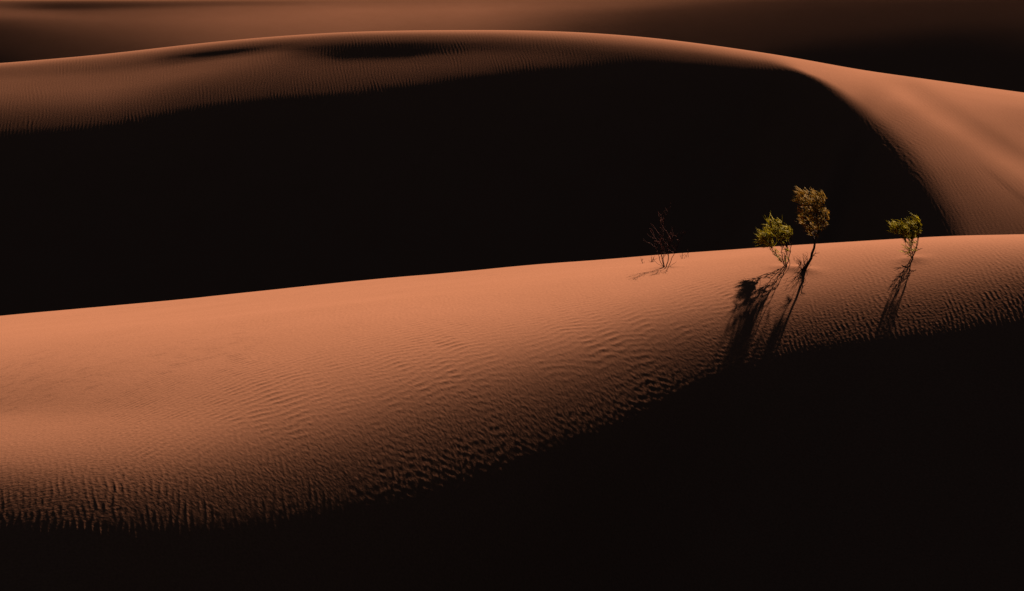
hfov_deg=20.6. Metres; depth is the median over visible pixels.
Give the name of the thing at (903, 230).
desert shrub
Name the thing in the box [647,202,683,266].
bare shrub
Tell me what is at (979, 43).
distant dunes
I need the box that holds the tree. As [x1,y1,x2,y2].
[791,186,829,270]
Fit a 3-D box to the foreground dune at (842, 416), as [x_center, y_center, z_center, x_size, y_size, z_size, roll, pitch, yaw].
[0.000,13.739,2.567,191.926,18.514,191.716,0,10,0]
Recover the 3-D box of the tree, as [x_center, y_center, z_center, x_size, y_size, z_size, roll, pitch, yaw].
[5.583,-1.245,52.719,0.738,1.567,1.470,0,10,0]
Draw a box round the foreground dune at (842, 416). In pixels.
[0,234,1023,590]
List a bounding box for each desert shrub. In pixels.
[754,211,792,266]
[885,213,921,258]
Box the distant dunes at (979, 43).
[0,0,1023,91]
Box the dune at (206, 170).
[0,30,1023,315]
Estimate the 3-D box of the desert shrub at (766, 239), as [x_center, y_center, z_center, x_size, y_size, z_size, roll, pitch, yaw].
[4.837,-1.035,52.405,0.779,1.098,0.698,0,10,0]
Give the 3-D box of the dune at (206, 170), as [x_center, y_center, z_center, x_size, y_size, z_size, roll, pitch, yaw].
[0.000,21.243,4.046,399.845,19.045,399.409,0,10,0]

